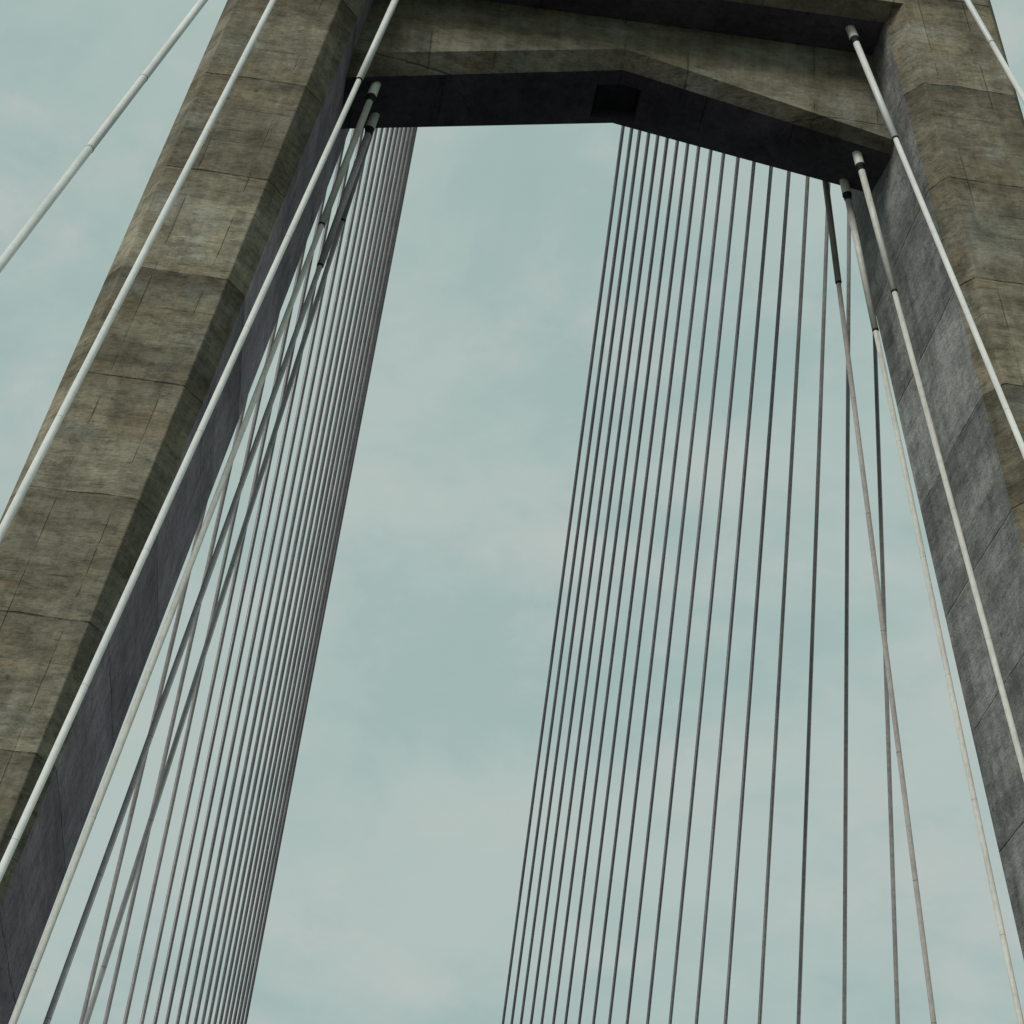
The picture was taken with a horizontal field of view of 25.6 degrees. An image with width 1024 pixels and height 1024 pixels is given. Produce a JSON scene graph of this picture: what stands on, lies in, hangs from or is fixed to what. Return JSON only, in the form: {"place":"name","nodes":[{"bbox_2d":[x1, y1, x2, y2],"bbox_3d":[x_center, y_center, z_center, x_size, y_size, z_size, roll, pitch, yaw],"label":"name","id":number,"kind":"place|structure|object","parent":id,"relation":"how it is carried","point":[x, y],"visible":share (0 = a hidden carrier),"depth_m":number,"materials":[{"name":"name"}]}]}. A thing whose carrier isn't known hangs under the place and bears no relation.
{"place":"outdoors","nodes":[
{"label":"outdoors","id":0,"kind":"place"},
{"bbox_2d":[0,0,1023,1023],"label":"sky","id":1,"kind":"structure","parent":0,"point":[395,894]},
{"label":"water","id":2,"kind":"structure","parent":0,"visible":0},
{"bbox_2d":[0,0,1023,1023],"bbox_3d":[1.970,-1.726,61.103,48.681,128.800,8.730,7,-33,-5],"label":"bridge pylon","id":3,"kind":"object","parent":2,"relation":"in","point":[780,84],"visible":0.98,"depth_m":61.15,"materials":[{"name":"concrete"}]},
{"bbox_2d":[223,128,398,1023],"bbox_3d":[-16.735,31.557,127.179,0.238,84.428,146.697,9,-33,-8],"label":"stay cable","id":4,"kind":"object","parent":3,"relation":"attached to","point":[317,541],"depth_m":111.63,"materials":[{"name":"grey metal"}]},
{"bbox_2d":[228,128,402,1023],"bbox_3d":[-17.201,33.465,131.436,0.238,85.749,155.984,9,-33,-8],"label":"stay cable","id":5,"kind":"object","parent":3,"relation":"attached to","point":[322,538],"depth_m":114.05,"materials":[{"name":"grey metal"}]},
{"bbox_2d":[232,127,407,1023],"bbox_3d":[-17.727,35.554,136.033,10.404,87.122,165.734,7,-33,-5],"label":"stay cable","id":6,"kind":"object","parent":3,"relation":"attached to","point":[327,536],"depth_m":116.59,"materials":[{"name":"grey metal"}]},
{"bbox_2d":[236,127,411,1023],"bbox_3d":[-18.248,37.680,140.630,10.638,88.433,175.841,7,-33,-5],"label":"stay cable","id":7,"kind":"object","parent":3,"relation":"attached to","point":[331,533],"depth_m":119.08,"materials":[{"name":"grey metal"}]},
{"bbox_2d":[240,127,415,1023],"bbox_3d":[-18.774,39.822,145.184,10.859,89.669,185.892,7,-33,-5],"label":"stay cable","id":8,"kind":"object","parent":3,"relation":"attached to","point":[334,538],"depth_m":121.56,"materials":[{"name":"grey metal"}]},
{"bbox_2d":[244,127,417,1023],"bbox_3d":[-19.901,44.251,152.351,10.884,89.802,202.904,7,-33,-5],"label":"stay cable","id":9,"kind":"object","parent":3,"relation":"attached to","point":[303,717],"depth_m":127.15,"materials":[{"name":"grey metal"}]},
{"bbox_2d":[502,126,624,1023],"bbox_3d":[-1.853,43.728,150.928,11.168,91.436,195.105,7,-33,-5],"label":"stay cable","id":10,"kind":"object","parent":3,"relation":"attached to","point":[570,522],"depth_m":124.08,"materials":[{"name":"grey metal"}]},
{"bbox_2d":[510,128,632,1023],"bbox_3d":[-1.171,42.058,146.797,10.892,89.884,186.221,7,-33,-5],"label":"stay cable","id":11,"kind":"object","parent":3,"relation":"attached to","point":[578,526],"depth_m":121.71,"materials":[{"name":"grey metal"}]},
{"bbox_2d":[520,130,640,1023],"bbox_3d":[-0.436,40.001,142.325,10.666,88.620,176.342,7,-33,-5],"label":"stay cable","id":12,"kind":"object","parent":3,"relation":"attached to","point":[586,528],"depth_m":119.41,"materials":[{"name":"grey metal"}]},
{"bbox_2d":[530,133,650,1023],"bbox_3d":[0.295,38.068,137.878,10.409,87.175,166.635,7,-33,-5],"label":"stay cable","id":13,"kind":"object","parent":3,"relation":"attached to","point":[595,534],"depth_m":116.97,"materials":[{"name":"grey metal"}]},
{"bbox_2d":[540,135,659,1023],"bbox_3d":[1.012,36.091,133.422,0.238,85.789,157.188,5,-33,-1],"label":"stay cable","id":14,"kind":"object","parent":3,"relation":"attached to","point":[605,535],"depth_m":114.51,"materials":[{"name":"grey metal"}]},
{"bbox_2d":[552,138,668,1023],"bbox_3d":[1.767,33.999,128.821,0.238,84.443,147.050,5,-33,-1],"label":"stay cable","id":15,"kind":"object","parent":3,"relation":"attached to","point":[615,540],"depth_m":112.01,"materials":[{"name":"grey metal"}]},
{"bbox_3d":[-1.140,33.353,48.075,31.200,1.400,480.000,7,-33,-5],"label":"road deck","id":16,"kind":"structure","parent":0,"visible":0},
{"bbox_2d":[0,0,207,272],"bbox_3d":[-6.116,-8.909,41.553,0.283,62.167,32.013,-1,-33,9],"label":"stay cable","id":17,"kind":"object","parent":16,"relation":"attached to","point":[17,242],"visible":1,"depth_m":36.57,"materials":[{"name":"paint"}]},
{"bbox_2d":[0,0,276,541],"bbox_3d":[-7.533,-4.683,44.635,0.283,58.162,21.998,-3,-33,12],"label":"stay cable","id":18,"kind":"object","parent":16,"relation":"attached to","point":[47,440],"visible":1,"depth_m":44.07,"materials":[{"name":"paint"}]},
{"bbox_2d":[79,502,207,1023],"bbox_3d":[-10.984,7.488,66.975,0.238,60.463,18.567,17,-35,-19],"label":"stay cable","id":19,"kind":"object","parent":16,"relation":"attached to","point":[125,836],"visible":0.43,"depth_m":66.39,"materials":[{"name":"grey metal"}]},
{"bbox_2d":[103,397,247,1023],"bbox_3d":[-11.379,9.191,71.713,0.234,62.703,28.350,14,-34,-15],"label":"stay cable","id":20,"kind":"object","parent":16,"relation":"attached to","point":[162,767],"visible":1,"depth_m":72.00,"materials":[{"name":"grey metal"}]},
{"bbox_2d":[9,81,380,1023],"bbox_3d":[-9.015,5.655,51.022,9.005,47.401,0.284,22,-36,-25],"label":"stay cable","id":21,"kind":"object","parent":16,"relation":"attached to","point":[373,93],"visible":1,"depth_m":54.34,"materials":[{"name":"paint"}]},
{"bbox_2d":[0,0,398,881],"bbox_3d":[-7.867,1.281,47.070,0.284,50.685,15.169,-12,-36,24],"label":"stay cable","id":22,"kind":"object","parent":16,"relation":"attached to","point":[44,774],"visible":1,"depth_m":49.27,"materials":[{"name":"paint"}]},
{"bbox_2d":[123,313,279,1023],"bbox_3d":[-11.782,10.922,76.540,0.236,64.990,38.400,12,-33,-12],"label":"stay cable","id":23,"kind":"object","parent":16,"relation":"attached to","point":[181,760],"visible":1,"depth_m":76.63,"materials":[{"name":"grey metal"}]},
{"bbox_2d":[43,112,379,1023],"bbox_3d":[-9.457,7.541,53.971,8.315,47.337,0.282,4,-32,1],"label":"stay cable","id":24,"kind":"object","parent":16,"relation":"attached to","point":[371,124],"visible":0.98,"depth_m":57.77,"materials":[{"name":"paint"}]},
{"bbox_2d":[140,242,306,1023],"bbox_3d":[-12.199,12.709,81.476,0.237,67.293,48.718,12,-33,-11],"label":"stay cable","id":25,"kind":"object","parent":16,"relation":"attached to","point":[206,712],"visible":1,"depth_m":81.14,"materials":[{"name":"grey metal"}]},
{"bbox_2d":[83,130,374,1023],"bbox_3d":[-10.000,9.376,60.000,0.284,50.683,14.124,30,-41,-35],"label":"stay cable","id":26,"kind":"object","parent":16,"relation":"attached to","point":[207,644],"visible":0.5,"depth_m":62.58,"materials":[{"name":"paint"}]},
{"bbox_2d":[153,190,326,1023],"bbox_3d":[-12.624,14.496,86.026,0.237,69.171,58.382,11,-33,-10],"label":"stay cable","id":27,"kind":"object","parent":16,"relation":"attached to","point":[248,564],"visible":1,"depth_m":84.89,"materials":[{"name":"grey metal"}]},
{"bbox_2d":[165,140,345,1023],"bbox_3d":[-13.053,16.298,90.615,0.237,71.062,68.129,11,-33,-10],"label":"stay cable","id":28,"kind":"object","parent":16,"relation":"attached to","point":[324,235],"visible":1,"depth_m":88.42,"materials":[{"name":"grey metal"}]},
{"bbox_2d":[176,129,354,1023],"bbox_3d":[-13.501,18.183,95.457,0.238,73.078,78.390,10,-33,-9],"label":"stay cable","id":29,"kind":"object","parent":16,"relation":"attached to","point":[343,184],"visible":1,"depth_m":92.04,"materials":[{"name":"grey metal"}]},
{"bbox_2d":[185,128,363,1023],"bbox_3d":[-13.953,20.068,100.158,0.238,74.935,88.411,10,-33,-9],"label":"stay cable","id":30,"kind":"object","parent":16,"relation":"attached to","point":[338,249],"visible":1,"depth_m":95.17,"materials":[{"name":"grey metal"}]},
{"bbox_2d":[193,159,365,1023],"bbox_3d":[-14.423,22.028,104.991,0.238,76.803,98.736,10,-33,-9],"label":"stay cable","id":31,"kind":"object","parent":16,"relation":"attached to","point":[281,582],"visible":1,"depth_m":98.27,"materials":[{"name":"grey metal"}]},
{"bbox_2d":[201,128,377,1023],"bbox_3d":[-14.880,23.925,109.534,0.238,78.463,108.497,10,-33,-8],"label":"stay cable","id":32,"kind":"object","parent":16,"relation":"attached to","point":[371,151],"visible":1,"depth_m":100.87,"materials":[{"name":"grey metal"}]},
{"bbox_2d":[207,128,383,1023],"bbox_3d":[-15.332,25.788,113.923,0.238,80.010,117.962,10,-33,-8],"label":"stay cable","id":33,"kind":"object","parent":16,"relation":"attached to","point":[380,134],"visible":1,"depth_m":103.64,"materials":[{"name":"grey metal"}]},
{"bbox_2d":[213,128,388,1023],"bbox_3d":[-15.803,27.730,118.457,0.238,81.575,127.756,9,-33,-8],"label":"stay cable","id":34,"kind":"object","parent":16,"relation":"attached to","point":[307,544],"visible":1,"depth_m":106.44,"materials":[{"name":"grey metal"}]},
{"bbox_2d":[219,128,393,1023],"bbox_3d":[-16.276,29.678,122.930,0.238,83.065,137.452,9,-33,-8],"label":"stay cable","id":35,"kind":"object","parent":16,"relation":"attached to","point":[312,542],"depth_m":109.12,"materials":[{"name":"grey metal"}]},
{"bbox_2d":[564,141,678,1023],"bbox_3d":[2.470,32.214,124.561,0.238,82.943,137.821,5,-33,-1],"label":"stay cable","id":36,"kind":"object","parent":16,"relation":"attached to","point":[626,545],"depth_m":109.54,"materials":[{"name":"grey metal"}]},
{"bbox_2d":[578,143,689,1023],"bbox_3d":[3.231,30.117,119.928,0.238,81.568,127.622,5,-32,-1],"label":"stay cable","id":37,"kind":"object","parent":16,"relation":"attached to","point":[637,550],"depth_m":106.95,"materials":[{"name":"grey metal"}]},
{"bbox_2d":[592,146,699,1023],"bbox_3d":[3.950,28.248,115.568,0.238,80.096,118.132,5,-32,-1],"label":"stay cable","id":38,"kind":"object","parent":16,"relation":"attached to","point":[649,554],"depth_m":104.33,"materials":[{"name":"grey metal"}]},
{"bbox_2d":[608,150,712,1023],"bbox_3d":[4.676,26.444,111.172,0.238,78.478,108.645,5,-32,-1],"label":"stay cable","id":39,"kind":"object","parent":16,"relation":"attached to","point":[663,559],"visible":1,"depth_m":101.59,"materials":[{"name":"grey metal"}]},
{"bbox_2d":[626,153,724,1023],"bbox_3d":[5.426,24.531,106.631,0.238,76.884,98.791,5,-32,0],"label":"stay cable","id":40,"kind":"object","parent":16,"relation":"attached to","point":[677,568],"visible":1,"depth_m":98.80,"materials":[{"name":"grey metal"}]},
{"bbox_2d":[646,157,739,1023],"bbox_3d":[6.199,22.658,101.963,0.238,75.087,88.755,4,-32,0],"label":"stay cable","id":41,"kind":"object","parent":16,"relation":"attached to","point":[694,570],"visible":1,"depth_m":95.70,"materials":[{"name":"grey metal"}]},
{"bbox_2d":[668,161,755,1023],"bbox_3d":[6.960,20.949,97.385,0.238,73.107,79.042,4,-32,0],"label":"stay cable","id":42,"kind":"object","parent":16,"relation":"attached to","point":[713,576],"visible":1,"depth_m":92.56,"materials":[{"name":"grey metal"}]},
{"bbox_2d":[695,166,772,1023],"bbox_3d":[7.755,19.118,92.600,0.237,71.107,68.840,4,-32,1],"label":"stay cable","id":43,"kind":"object","parent":16,"relation":"attached to","point":[734,582],"visible":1,"depth_m":89.22,"materials":[{"name":"grey metal"}]},
{"bbox_2d":[724,171,790,1023],"bbox_3d":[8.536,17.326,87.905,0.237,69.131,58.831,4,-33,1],"label":"stay cable","id":44,"kind":"object","parent":16,"relation":"attached to","point":[757,589],"visible":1,"depth_m":85.86,"materials":[{"name":"grey metal"}]},
{"bbox_2d":[758,176,809,1023],"bbox_3d":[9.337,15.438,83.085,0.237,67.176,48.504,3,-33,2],"label":"stay cable","id":45,"kind":"object","parent":16,"relation":"attached to","point":[783,597],"visible":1,"depth_m":82.32,"materials":[{"name":"grey metal"}]},
{"bbox_2d":[796,182,830,1023],"bbox_3d":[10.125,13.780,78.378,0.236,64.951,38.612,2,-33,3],"label":"stay cable","id":46,"kind":"object","parent":16,"relation":"attached to","point":[811,659],"visible":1,"depth_m":78.64,"materials":[{"name":"grey metal"}]},
{"bbox_2d":[842,213,850,1023],"bbox_3d":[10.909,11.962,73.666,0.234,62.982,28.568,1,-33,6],"label":"stay cable","id":47,"kind":"object","parent":16,"relation":"attached to","point":[846,667],"visible":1,"depth_m":74.69,"materials":[{"name":"grey metal"}]},
{"bbox_2d":[822,181,936,1023],"bbox_3d":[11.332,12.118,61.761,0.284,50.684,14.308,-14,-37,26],"label":"stay cable","id":48,"kind":"object","parent":16,"relation":"attached to","point":[832,236],"visible":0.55,"depth_m":65.00,"materials":[{"name":"paint"}]},
{"bbox_2d":[873,308,899,1023],"bbox_3d":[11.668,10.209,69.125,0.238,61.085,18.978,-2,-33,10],"label":"stay cable","id":49,"kind":"object","parent":16,"relation":"attached to","point":[888,749],"visible":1,"depth_m":70.13,"materials":[{"name":"grey metal"}]},
{"bbox_2d":[840,179,1023,1023],"bbox_3d":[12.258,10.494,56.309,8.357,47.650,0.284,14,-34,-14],"label":"stay cable","id":50,"kind":"object","parent":16,"relation":"attached to","point":[846,190],"visible":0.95,"depth_m":60.85,"materials":[{"name":"paint"}]},
{"bbox_2d":[845,25,1023,457],"bbox_3d":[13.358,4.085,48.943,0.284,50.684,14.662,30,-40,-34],"label":"stay cable","id":51,"kind":"object","parent":16,"relation":"attached to","point":[853,36],"visible":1,"depth_m":60.11,"materials":[{"name":"paint"}]},
{"bbox_2d":[852,151,1023,780],"bbox_3d":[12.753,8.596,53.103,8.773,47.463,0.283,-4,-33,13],"label":"stay cable","id":52,"kind":"object","parent":16,"relation":"attached to","point":[859,161],"visible":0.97,"depth_m":60.14,"materials":[{"name":"paint"}]},
{"bbox_2d":[964,0,1023,103],"bbox_3d":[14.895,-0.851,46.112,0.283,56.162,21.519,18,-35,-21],"label":"stay cable","id":53,"kind":"object","parent":16,"relation":"attached to","point":[990,40],"visible":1,"depth_m":60.38,"materials":[{"name":"paint"}]}
]}

